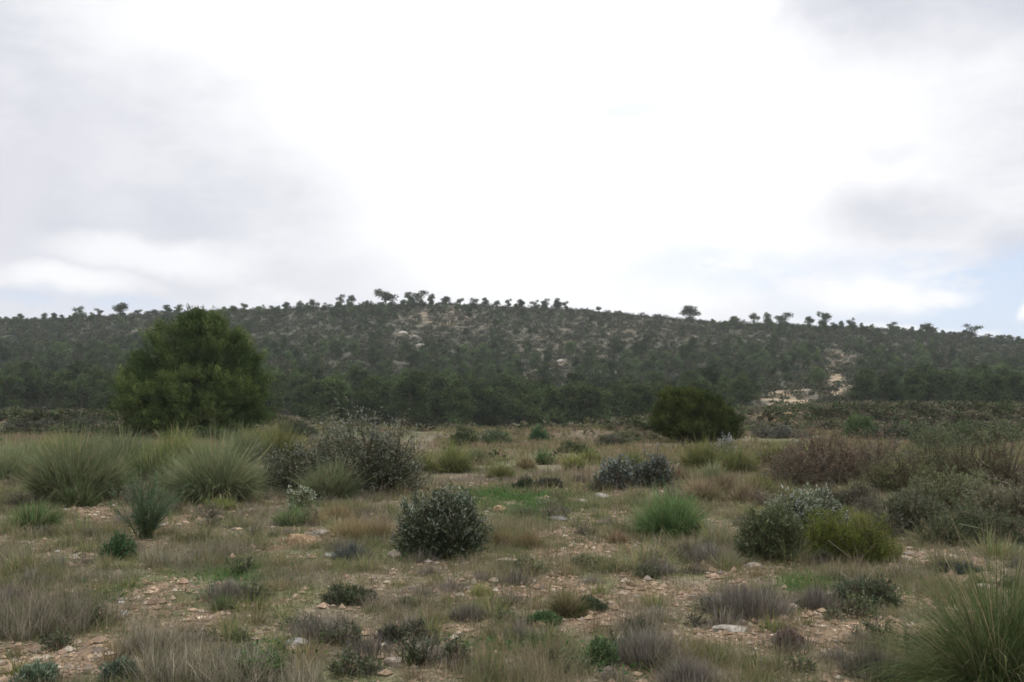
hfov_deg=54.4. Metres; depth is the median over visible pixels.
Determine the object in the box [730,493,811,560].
grey green shrub
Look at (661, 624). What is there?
dry grass clump
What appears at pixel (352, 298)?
pine tree
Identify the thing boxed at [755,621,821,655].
purple cushion
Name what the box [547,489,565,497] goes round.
grey scrub
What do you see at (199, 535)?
grey green tuft
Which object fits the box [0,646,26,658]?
green tuft
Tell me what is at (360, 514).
grey scrub
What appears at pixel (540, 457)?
grass tussock
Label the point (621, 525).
grey green tuft
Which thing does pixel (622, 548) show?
brown tuft
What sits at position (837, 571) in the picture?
purple cushion
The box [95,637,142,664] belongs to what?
brown tuft
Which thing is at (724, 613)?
green tuft
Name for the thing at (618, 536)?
grass tussock
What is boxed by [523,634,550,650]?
green tuft
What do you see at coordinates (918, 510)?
green bush
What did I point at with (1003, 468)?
green bush
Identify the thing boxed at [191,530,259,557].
dry grass clump
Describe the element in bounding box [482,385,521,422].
pine tree
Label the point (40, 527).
purple cushion
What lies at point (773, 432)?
bush
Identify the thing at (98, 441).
grass tussock
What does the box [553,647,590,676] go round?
green weed
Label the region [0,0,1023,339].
sky
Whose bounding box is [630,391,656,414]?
pine tree
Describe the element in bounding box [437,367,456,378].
pine tree
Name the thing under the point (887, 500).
grey green tuft
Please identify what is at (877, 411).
undergrowth
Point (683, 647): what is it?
brown tuft
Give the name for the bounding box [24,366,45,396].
pine tree
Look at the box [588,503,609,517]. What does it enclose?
grey green tuft
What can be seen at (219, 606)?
grass tussock
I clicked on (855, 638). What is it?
purple cushion
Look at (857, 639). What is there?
brown tuft
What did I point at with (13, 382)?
pine tree
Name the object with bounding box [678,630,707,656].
dry stalks
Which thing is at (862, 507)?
grey scrub
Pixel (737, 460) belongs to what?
grass tussock
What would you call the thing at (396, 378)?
pine tree
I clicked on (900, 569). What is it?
purple cushion
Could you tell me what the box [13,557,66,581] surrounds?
grey green tuft
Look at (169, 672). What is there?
purple cushion
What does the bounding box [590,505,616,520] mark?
green tuft
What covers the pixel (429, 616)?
brown tuft
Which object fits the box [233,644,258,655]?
green weed
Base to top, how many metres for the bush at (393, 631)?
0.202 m
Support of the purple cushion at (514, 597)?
on the ground at (684, 582)
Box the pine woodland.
[0,297,1023,394]
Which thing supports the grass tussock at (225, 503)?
on the ground at (684, 582)
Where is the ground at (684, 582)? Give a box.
[0,410,1023,681]
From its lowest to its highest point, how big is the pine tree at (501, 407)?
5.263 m
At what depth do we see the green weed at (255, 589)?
8.39 m
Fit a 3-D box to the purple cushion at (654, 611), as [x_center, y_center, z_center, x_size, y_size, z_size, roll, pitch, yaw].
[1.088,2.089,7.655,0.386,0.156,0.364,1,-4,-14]
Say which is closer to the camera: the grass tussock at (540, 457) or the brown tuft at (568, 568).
the brown tuft at (568, 568)
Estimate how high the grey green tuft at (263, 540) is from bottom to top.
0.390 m
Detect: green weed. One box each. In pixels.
[36,625,78,652]
[74,516,95,527]
[80,600,116,628]
[194,627,219,639]
[216,626,255,641]
[224,555,255,574]
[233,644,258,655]
[234,577,275,601]
[277,611,317,630]
[298,511,320,524]
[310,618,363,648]
[325,642,373,680]
[349,593,369,606]
[360,654,388,676]
[391,593,419,607]
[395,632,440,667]
[427,632,482,668]
[494,609,520,622]
[511,554,550,574]
[521,631,544,644]
[538,645,580,665]
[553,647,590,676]
[570,552,606,567]
[603,630,636,651]
[623,614,659,637]
[631,563,660,578]
[638,549,669,566]
[683,608,708,627]
[691,595,719,611]
[735,557,758,563]
[777,650,816,674]
[818,546,834,561]
[822,603,845,620]
[835,588,881,617]
[850,608,900,645]
[893,631,921,653]
[905,632,925,642]
[905,649,937,667]
[992,572,1023,587]
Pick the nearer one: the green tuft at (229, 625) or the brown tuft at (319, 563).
the green tuft at (229, 625)
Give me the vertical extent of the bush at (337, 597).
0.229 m
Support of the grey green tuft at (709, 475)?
on the ground at (684, 582)
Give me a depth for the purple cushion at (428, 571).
9.52 m
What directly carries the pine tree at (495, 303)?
on the hill
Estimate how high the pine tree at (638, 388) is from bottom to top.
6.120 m
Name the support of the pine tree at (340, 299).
on the hill
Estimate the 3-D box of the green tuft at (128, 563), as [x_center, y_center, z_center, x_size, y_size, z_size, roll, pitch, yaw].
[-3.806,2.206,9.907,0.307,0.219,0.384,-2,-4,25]
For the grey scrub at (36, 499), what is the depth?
15.79 m
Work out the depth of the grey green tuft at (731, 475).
20.67 m
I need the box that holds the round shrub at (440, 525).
[389,479,496,558]
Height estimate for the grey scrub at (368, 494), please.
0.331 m
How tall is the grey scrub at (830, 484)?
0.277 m
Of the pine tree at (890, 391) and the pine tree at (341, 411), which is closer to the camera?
the pine tree at (341, 411)
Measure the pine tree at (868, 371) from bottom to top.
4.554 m
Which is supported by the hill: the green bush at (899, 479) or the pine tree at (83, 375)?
the pine tree at (83, 375)
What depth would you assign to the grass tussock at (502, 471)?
22.14 m
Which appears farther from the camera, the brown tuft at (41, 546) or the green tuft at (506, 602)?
the brown tuft at (41, 546)
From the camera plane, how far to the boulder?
316.36 m
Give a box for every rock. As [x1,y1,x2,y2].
[285,534,317,545]
[286,637,307,647]
[311,529,328,535]
[383,657,413,666]
[388,550,402,556]
[492,505,506,512]
[545,516,568,520]
[595,493,608,497]
[712,624,746,632]
[744,562,762,569]
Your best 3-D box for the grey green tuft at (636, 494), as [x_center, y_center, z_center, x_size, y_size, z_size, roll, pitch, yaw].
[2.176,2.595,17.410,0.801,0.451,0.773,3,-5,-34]
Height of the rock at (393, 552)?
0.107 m
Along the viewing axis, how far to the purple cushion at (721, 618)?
7.35 m
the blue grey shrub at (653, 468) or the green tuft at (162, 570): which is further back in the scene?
the blue grey shrub at (653, 468)
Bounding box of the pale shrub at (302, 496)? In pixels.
[282,485,322,511]
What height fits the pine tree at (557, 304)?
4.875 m
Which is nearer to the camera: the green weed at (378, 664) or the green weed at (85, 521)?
the green weed at (378, 664)
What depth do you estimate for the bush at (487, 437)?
42.45 m
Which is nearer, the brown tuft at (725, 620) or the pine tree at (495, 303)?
the brown tuft at (725, 620)
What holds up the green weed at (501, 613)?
on the ground at (684, 582)
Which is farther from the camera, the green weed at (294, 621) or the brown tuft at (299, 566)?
the brown tuft at (299, 566)
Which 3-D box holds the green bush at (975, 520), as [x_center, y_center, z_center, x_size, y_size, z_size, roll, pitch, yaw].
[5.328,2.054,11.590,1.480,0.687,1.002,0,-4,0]
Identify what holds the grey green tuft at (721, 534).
on the ground at (684, 582)
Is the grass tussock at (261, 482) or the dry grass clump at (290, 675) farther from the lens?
the grass tussock at (261, 482)
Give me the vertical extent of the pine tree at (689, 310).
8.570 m
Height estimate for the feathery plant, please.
0.937 m
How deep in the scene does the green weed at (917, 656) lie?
6.07 m
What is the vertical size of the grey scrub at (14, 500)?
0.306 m
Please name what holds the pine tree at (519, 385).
on the hill
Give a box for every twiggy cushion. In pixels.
[111,506,149,525]
[203,577,251,603]
[279,607,352,645]
[329,534,374,560]
[446,600,492,622]
[570,472,593,482]
[607,616,700,668]
[634,552,679,575]
[650,645,728,681]
[662,537,707,558]
[679,535,740,565]
[689,569,801,621]
[788,577,843,611]
[833,633,914,681]
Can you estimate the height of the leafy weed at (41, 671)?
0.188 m
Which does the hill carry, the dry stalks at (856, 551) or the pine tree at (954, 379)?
the pine tree at (954, 379)
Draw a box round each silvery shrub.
[253,391,439,495]
[711,430,738,456]
[762,481,851,534]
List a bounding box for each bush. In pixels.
[0,417,60,429]
[98,423,149,439]
[98,529,138,559]
[148,423,263,440]
[278,419,318,436]
[318,581,378,606]
[373,617,437,644]
[448,421,478,445]
[475,428,513,444]
[511,476,537,488]
[522,609,563,626]
[527,423,549,441]
[535,476,564,487]
[556,438,591,452]
[573,595,610,611]
[582,633,621,666]
[594,432,632,445]
[750,409,912,486]
[750,422,809,438]
[770,441,814,479]
[772,624,805,646]
[799,503,905,563]
[818,478,883,509]
[828,570,906,609]
[840,412,879,436]
[851,444,945,492]
[852,428,926,478]
[858,419,938,442]
[865,476,951,535]
[891,457,992,509]
[895,412,981,478]
[909,419,991,448]
[909,486,1023,545]
[926,422,1023,488]
[931,560,987,574]
[945,419,1023,444]
[955,470,1023,522]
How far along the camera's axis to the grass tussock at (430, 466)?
24.13 m
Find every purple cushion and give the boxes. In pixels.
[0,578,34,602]
[4,561,58,587]
[29,521,60,535]
[37,551,80,572]
[71,586,97,598]
[72,550,102,566]
[140,658,187,681]
[170,623,220,648]
[189,576,234,602]
[205,638,249,663]
[212,573,247,589]
[232,639,291,670]
[279,526,297,533]
[282,652,309,667]
[321,535,355,551]
[328,612,365,629]
[335,625,400,661]
[350,659,384,678]
[386,632,430,650]
[387,610,437,627]
[392,631,459,667]
[402,546,440,562]
[404,579,443,597]
[415,564,446,575]
[430,573,475,592]
[432,651,474,672]
[466,568,494,582]
[489,564,539,587]
[491,611,549,644]
[493,590,534,606]
[502,656,546,681]
[555,501,573,513]
[578,574,606,584]
[594,660,636,681]
[597,515,619,526]
[636,603,678,622]
[678,558,707,574]
[688,589,719,601]
[691,603,750,629]
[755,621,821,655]
[805,550,829,564]
[809,645,856,665]
[819,563,843,580]
[830,626,897,650]
[835,567,886,588]
[881,557,926,578]
[996,535,1022,550]
[1000,553,1023,567]
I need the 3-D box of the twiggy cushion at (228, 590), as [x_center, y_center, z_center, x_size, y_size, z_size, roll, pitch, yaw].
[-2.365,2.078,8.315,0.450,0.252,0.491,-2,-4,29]
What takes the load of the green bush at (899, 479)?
on the ground at (684, 582)
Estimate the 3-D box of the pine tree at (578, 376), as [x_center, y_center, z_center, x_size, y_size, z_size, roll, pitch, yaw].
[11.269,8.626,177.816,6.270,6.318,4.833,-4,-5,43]
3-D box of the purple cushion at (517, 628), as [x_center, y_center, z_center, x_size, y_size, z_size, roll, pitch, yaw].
[0.065,1.992,6.912,0.482,0.255,0.475,1,-4,-16]
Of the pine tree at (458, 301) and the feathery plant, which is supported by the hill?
the pine tree at (458, 301)
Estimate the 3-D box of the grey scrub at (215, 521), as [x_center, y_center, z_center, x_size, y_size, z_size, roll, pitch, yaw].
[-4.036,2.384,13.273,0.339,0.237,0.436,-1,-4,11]
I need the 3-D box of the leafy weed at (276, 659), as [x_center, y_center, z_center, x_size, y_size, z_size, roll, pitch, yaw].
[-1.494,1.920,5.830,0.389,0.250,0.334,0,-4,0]
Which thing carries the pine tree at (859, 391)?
on the hill
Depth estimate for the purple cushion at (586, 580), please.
9.10 m
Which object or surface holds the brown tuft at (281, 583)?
on the ground at (684, 582)
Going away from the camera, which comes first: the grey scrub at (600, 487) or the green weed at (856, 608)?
the green weed at (856, 608)
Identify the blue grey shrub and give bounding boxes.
[591,453,640,489]
[621,442,679,489]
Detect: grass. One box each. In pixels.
[0,421,1023,497]
[0,463,1023,681]
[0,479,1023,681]
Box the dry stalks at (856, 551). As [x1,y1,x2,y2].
[828,540,875,563]
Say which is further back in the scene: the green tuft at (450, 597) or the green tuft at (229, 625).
the green tuft at (450, 597)
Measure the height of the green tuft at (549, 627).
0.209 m
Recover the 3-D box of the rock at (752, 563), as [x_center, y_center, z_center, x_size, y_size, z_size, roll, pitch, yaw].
[2.379,2.241,9.814,0.188,0.127,0.130,0,-4,0]
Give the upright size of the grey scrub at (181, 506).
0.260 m
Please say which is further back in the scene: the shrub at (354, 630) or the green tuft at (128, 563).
the green tuft at (128, 563)
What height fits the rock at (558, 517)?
0.115 m
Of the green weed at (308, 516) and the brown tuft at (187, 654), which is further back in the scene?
the green weed at (308, 516)
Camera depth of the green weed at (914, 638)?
6.75 m
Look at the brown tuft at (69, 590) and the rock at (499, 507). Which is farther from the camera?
the rock at (499, 507)
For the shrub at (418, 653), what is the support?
on the ground at (684, 582)
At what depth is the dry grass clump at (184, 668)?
5.79 m
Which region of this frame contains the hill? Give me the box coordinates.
[0,304,1023,423]
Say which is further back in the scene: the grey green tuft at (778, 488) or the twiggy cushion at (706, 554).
the grey green tuft at (778, 488)
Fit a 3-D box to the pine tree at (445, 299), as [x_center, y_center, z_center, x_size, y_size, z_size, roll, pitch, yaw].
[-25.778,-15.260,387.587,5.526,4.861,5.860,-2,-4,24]
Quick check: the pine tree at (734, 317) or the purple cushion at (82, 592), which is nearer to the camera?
the purple cushion at (82, 592)
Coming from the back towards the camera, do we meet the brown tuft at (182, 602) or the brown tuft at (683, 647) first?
the brown tuft at (182, 602)
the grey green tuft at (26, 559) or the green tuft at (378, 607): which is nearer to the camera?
the green tuft at (378, 607)
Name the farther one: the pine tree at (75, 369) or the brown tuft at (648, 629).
the pine tree at (75, 369)
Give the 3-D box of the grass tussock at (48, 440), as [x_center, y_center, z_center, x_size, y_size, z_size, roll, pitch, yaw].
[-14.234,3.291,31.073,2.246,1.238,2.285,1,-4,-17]
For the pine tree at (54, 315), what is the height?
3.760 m
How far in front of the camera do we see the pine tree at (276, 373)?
148.96 m
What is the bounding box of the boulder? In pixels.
[398,331,407,334]
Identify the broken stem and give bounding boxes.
[959,523,1001,543]
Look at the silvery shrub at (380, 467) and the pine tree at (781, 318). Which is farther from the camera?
the pine tree at (781, 318)
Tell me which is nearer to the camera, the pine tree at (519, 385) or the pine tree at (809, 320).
the pine tree at (519, 385)
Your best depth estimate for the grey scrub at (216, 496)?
16.19 m
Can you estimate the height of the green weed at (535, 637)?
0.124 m
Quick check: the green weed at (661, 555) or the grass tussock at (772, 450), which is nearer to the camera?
the green weed at (661, 555)
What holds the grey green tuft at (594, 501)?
on the ground at (684, 582)
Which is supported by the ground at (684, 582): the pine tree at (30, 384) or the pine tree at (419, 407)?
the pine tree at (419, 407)
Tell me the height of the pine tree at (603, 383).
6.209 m
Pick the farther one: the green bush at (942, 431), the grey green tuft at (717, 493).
the green bush at (942, 431)
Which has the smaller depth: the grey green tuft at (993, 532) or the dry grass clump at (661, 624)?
the dry grass clump at (661, 624)
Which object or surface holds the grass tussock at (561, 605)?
on the ground at (684, 582)
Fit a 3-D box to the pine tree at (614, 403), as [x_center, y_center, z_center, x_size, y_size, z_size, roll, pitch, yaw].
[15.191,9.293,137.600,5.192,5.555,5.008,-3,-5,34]
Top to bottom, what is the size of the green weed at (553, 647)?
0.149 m
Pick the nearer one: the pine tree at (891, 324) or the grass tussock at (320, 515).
the grass tussock at (320, 515)
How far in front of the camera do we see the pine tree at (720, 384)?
151.28 m
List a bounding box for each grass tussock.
[0,408,151,504]
[0,425,48,481]
[1,432,48,458]
[1,496,75,531]
[11,434,63,473]
[24,431,86,456]
[53,474,110,507]
[76,428,124,456]
[87,420,163,468]
[100,452,135,490]
[113,427,191,483]
[113,428,157,456]
[140,420,216,460]
[142,447,189,493]
[144,419,287,503]
[201,492,237,509]
[206,589,243,612]
[209,415,281,463]
[228,421,266,446]
[242,411,310,461]
[250,465,273,493]
[264,498,316,526]
[282,448,373,500]
[308,510,333,525]
[319,497,360,520]
[323,507,376,539]
[357,509,398,540]
[410,443,452,473]
[427,436,483,473]
[465,447,494,464]
[466,580,492,596]
[478,523,515,546]
[481,461,517,479]
[501,523,547,548]
[512,455,539,468]
[532,445,557,464]
[542,581,596,618]
[554,448,589,470]
[580,448,604,463]
[602,525,631,543]
[609,446,649,467]
[611,477,719,537]
[664,463,690,480]
[669,429,728,468]
[673,470,726,501]
[694,457,732,479]
[704,470,739,493]
[711,440,769,474]
[719,473,777,503]
[741,467,777,492]
[748,432,792,464]
[812,499,1023,681]
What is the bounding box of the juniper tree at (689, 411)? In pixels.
[644,384,747,442]
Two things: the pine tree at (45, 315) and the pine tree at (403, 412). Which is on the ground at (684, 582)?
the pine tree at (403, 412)
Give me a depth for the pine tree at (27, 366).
165.96 m
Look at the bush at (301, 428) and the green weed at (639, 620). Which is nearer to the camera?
the green weed at (639, 620)
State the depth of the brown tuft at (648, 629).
7.05 m
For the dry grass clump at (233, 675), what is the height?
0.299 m
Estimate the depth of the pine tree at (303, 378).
154.44 m
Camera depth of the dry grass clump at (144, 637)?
6.41 m
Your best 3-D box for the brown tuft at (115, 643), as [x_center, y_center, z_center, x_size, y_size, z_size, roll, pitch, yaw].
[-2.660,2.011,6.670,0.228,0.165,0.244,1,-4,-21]
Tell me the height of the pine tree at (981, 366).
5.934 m
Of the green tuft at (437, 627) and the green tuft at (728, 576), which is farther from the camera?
the green tuft at (728, 576)
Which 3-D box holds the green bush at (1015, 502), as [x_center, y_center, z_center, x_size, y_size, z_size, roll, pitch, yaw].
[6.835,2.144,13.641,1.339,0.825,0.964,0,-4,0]
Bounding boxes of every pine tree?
[0,375,26,408]
[6,360,21,370]
[12,360,43,378]
[15,379,40,407]
[16,371,43,407]
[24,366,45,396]
[41,312,47,318]
[45,368,83,409]
[49,313,59,319]
[58,375,94,408]
[67,363,86,378]
[69,361,90,373]
[72,306,86,316]
[77,373,90,384]
[86,364,105,397]
[88,379,118,409]
[91,373,118,404]
[102,303,280,437]
[111,302,128,316]
[160,304,172,312]
[240,303,247,309]
[259,367,286,389]
[261,364,281,371]
[283,368,298,401]
[286,372,319,408]
[294,390,313,418]
[295,380,326,419]
[305,375,351,421]
[308,299,320,306]
[313,367,323,380]
[320,378,351,419]
[323,394,353,420]
[335,294,344,306]
[345,364,372,391]
[346,294,355,304]
[350,379,392,421]
[350,387,384,420]
[354,394,377,422]
[360,373,394,423]
[373,289,398,303]
[391,370,433,423]
[391,374,408,394]
[392,382,437,423]
[403,292,414,305]
[411,290,428,303]
[425,391,444,424]
[434,400,449,424]
[436,377,466,414]
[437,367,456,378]
[439,388,473,422]
[440,296,453,304]
[443,387,478,424]
[456,298,463,305]
[466,389,492,426]
[469,298,478,307]
[480,297,488,306]
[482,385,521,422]
[484,392,504,425]
[485,378,510,402]
[485,394,506,424]
[493,300,499,308]
[498,370,520,402]
[505,374,524,398]
[509,386,542,425]
[514,387,552,424]
[517,299,524,306]
[520,381,557,420]
[530,299,539,306]
[537,382,564,423]
[538,377,554,386]
[548,383,585,424]
[552,298,561,308]
[556,385,591,423]
[562,301,568,308]
[563,372,584,384]
[564,383,604,423]
[580,387,614,422]
[595,380,610,402]
[605,389,626,416]
[611,382,656,417]
[620,392,640,417]
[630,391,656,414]
[635,386,655,410]
[678,306,700,319]
[695,376,715,392]
[699,364,721,393]
[713,380,738,403]
[715,374,730,395]
[728,315,739,321]
[729,376,759,403]
[731,371,751,397]
[748,312,760,321]
[763,312,772,324]
[773,312,793,323]
[803,316,815,325]
[816,311,831,325]
[844,370,875,400]
[846,317,855,330]
[853,369,873,383]
[870,373,882,397]
[873,371,900,399]
[879,378,903,401]
[885,322,896,328]
[900,371,927,399]
[919,322,937,332]
[922,383,943,401]
[925,368,952,398]
[942,369,961,397]
[961,323,982,335]
[964,368,988,396]
[972,362,987,379]
[981,373,1013,401]
[1006,335,1015,340]
[1011,383,1023,401]
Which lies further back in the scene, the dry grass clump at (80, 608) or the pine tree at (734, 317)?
the pine tree at (734, 317)
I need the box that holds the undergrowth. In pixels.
[0,398,1023,460]
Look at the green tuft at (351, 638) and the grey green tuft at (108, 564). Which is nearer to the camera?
the green tuft at (351, 638)
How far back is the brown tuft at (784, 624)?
7.24 m
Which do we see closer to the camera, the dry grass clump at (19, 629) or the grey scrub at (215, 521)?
the dry grass clump at (19, 629)
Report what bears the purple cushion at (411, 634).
on the ground at (684, 582)
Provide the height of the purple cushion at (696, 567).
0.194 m
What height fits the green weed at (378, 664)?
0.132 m
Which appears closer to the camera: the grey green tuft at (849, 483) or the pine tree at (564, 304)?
the grey green tuft at (849, 483)
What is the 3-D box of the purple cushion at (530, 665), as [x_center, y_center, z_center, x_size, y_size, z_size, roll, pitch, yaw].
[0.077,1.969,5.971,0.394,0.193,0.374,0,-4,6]
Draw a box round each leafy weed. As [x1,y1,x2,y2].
[7,657,65,681]
[96,654,142,681]
[227,644,290,681]
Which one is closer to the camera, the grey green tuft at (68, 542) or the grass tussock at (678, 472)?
the grey green tuft at (68, 542)
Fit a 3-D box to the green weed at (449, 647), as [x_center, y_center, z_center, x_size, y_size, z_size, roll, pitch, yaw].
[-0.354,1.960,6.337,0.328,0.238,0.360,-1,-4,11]
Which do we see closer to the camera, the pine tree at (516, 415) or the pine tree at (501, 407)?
the pine tree at (516, 415)
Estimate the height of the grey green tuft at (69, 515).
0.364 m
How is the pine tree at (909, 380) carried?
on the hill
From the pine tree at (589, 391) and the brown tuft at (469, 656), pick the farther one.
the pine tree at (589, 391)
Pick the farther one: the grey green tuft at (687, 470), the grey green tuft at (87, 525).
the grey green tuft at (687, 470)
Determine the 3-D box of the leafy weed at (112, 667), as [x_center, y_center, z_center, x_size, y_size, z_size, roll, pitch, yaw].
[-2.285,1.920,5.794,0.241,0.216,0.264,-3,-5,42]
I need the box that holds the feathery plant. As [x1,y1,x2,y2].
[104,465,191,538]
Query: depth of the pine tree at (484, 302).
379.33 m
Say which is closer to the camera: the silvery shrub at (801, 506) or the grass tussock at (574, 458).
the silvery shrub at (801, 506)
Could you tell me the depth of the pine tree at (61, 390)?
145.13 m
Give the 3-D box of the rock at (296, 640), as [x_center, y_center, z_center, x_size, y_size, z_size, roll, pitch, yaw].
[-1.439,2.029,6.644,0.166,0.101,0.131,0,-4,0]
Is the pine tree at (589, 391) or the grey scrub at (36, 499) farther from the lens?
the pine tree at (589, 391)
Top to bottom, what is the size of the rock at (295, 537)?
0.195 m
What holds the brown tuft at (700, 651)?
on the ground at (684, 582)
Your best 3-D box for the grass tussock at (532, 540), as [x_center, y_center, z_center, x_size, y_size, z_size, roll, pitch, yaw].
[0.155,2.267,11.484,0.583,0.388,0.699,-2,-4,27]
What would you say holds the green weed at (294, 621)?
on the ground at (684, 582)
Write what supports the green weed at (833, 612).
on the ground at (684, 582)
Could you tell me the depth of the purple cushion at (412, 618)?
7.29 m
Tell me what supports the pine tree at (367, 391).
on the ground at (684, 582)
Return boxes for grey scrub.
[2,477,19,486]
[3,491,33,505]
[28,492,55,505]
[76,526,105,537]
[111,482,156,503]
[142,471,156,482]
[171,500,190,512]
[189,500,224,518]
[193,512,222,526]
[205,489,227,501]
[240,521,267,536]
[317,492,345,503]
[349,505,378,517]
[355,486,385,501]
[514,504,536,517]
[530,496,568,519]
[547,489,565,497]
[572,522,598,535]
[586,474,618,491]
[657,479,687,500]
[722,514,748,525]
[743,483,776,506]
[819,478,838,489]
[822,507,859,533]
[851,493,886,514]
[856,508,915,538]
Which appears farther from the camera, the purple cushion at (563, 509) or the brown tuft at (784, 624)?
the purple cushion at (563, 509)
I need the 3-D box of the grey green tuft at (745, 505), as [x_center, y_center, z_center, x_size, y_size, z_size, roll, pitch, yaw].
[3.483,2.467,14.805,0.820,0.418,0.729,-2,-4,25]
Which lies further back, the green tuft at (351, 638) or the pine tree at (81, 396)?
the pine tree at (81, 396)
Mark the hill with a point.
(836, 377)
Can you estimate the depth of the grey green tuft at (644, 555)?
9.78 m
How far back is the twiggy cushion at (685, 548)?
10.45 m
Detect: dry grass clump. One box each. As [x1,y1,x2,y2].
[0,537,51,568]
[0,567,143,636]
[0,587,68,641]
[63,557,140,584]
[92,627,262,681]
[102,607,212,658]
[131,535,224,567]
[182,634,286,681]
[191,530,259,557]
[243,643,339,681]
[595,597,680,633]
[880,563,933,580]
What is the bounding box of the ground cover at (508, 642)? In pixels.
[21,475,840,681]
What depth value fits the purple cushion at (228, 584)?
8.93 m
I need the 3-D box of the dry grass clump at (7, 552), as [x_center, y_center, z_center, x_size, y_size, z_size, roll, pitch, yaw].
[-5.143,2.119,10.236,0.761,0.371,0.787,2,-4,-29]
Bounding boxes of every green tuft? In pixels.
[0,509,29,534]
[0,532,56,573]
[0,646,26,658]
[0,656,32,676]
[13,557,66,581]
[38,557,73,574]
[48,531,83,545]
[49,504,103,535]
[55,502,85,520]
[74,539,103,554]
[74,577,142,602]
[86,546,125,572]
[112,552,144,568]
[114,568,148,589]
[129,641,172,673]
[132,542,174,561]
[156,561,176,574]
[168,531,183,540]
[172,514,227,542]
[184,547,224,567]
[190,649,226,677]
[204,607,261,644]
[211,635,248,653]
[217,513,252,527]
[223,581,278,612]
[225,521,286,551]
[227,559,257,573]
[237,487,269,504]
[265,607,298,620]
[266,633,300,652]
[306,539,319,548]
[319,513,358,532]
[333,629,372,647]
[344,547,386,572]
[363,596,387,614]
[383,578,408,587]
[392,652,420,666]
[405,591,439,606]
[411,612,462,639]
[440,593,460,602]
[465,643,510,672]
[467,591,516,618]
[471,584,506,603]
[481,615,521,642]
[495,594,520,609]
[521,615,577,642]
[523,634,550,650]
[541,483,585,505]
[580,542,610,563]
[581,578,614,595]
[582,491,611,508]
[583,542,636,576]
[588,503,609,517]
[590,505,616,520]
[600,511,636,532]
[608,521,688,578]
[619,478,654,497]
[634,584,669,608]
[640,646,679,673]
[653,609,680,623]
[663,528,715,557]
[672,638,729,667]
[680,462,696,478]
[689,511,746,547]
[695,480,733,502]
[696,468,720,484]
[705,540,747,570]
[705,642,740,664]
[706,604,743,621]
[720,571,739,580]
[725,469,740,482]
[726,646,781,669]
[728,498,763,516]
[749,656,790,677]
[750,606,791,632]
[761,534,828,565]
[763,474,801,494]
[787,609,827,627]
[800,573,831,589]
[835,474,873,493]
[865,556,886,565]
[877,490,897,507]
[902,515,959,548]
[915,530,971,574]
[916,621,945,641]
[956,517,1023,559]
[959,566,992,583]
[977,524,1000,543]
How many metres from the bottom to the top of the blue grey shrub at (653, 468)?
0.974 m
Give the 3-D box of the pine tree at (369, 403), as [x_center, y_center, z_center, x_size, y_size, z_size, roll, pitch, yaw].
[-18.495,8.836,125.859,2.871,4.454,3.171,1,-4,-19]
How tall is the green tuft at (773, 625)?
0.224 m
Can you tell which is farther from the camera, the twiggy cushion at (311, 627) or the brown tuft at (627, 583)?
the brown tuft at (627, 583)
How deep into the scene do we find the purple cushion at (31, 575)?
8.90 m
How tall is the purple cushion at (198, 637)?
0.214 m
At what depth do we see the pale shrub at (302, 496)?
15.06 m
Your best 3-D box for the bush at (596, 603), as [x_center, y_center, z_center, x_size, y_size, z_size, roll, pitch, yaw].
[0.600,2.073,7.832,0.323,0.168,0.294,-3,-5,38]
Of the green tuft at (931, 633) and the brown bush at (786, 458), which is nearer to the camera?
the green tuft at (931, 633)
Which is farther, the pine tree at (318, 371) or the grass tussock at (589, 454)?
the pine tree at (318, 371)
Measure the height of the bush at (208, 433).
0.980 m
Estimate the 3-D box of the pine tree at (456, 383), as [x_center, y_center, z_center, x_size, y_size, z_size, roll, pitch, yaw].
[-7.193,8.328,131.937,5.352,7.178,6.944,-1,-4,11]
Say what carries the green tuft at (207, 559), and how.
on the ground at (684, 582)
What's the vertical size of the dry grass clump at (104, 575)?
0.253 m
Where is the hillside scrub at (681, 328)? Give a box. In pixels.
[0,300,1023,426]
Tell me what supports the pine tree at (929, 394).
on the hill
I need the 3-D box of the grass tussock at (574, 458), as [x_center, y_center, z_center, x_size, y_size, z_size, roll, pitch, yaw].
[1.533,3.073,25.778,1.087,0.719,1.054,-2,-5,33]
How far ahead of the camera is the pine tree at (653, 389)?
130.91 m
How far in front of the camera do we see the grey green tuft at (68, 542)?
11.55 m
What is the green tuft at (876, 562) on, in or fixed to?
on the ground at (684, 582)
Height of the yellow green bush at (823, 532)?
0.644 m
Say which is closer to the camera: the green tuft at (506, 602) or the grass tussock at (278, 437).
the green tuft at (506, 602)
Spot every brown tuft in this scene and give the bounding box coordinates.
[31,539,58,552]
[50,584,90,596]
[78,574,108,591]
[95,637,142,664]
[100,632,123,648]
[140,556,164,569]
[155,520,176,535]
[171,644,208,672]
[175,596,196,606]
[178,622,196,632]
[238,605,274,625]
[263,569,297,590]
[264,550,295,567]
[281,626,335,664]
[281,646,323,677]
[283,556,313,574]
[310,552,335,569]
[366,622,385,636]
[383,601,405,620]
[395,658,440,681]
[405,601,448,624]
[424,573,446,586]
[454,645,495,667]
[473,617,503,637]
[481,624,530,654]
[520,593,546,610]
[521,626,584,663]
[548,556,581,578]
[578,610,613,633]
[611,540,632,553]
[618,575,638,586]
[625,617,664,636]
[644,664,670,679]
[659,625,706,666]
[681,637,724,666]
[685,635,712,650]
[707,613,740,627]
[733,659,782,681]
[738,560,774,577]
[765,611,803,631]
[836,624,874,646]
[908,574,959,602]
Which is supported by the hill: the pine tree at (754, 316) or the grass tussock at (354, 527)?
the pine tree at (754, 316)
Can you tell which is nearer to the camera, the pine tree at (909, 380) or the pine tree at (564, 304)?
the pine tree at (909, 380)
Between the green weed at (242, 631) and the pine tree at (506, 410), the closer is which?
the green weed at (242, 631)

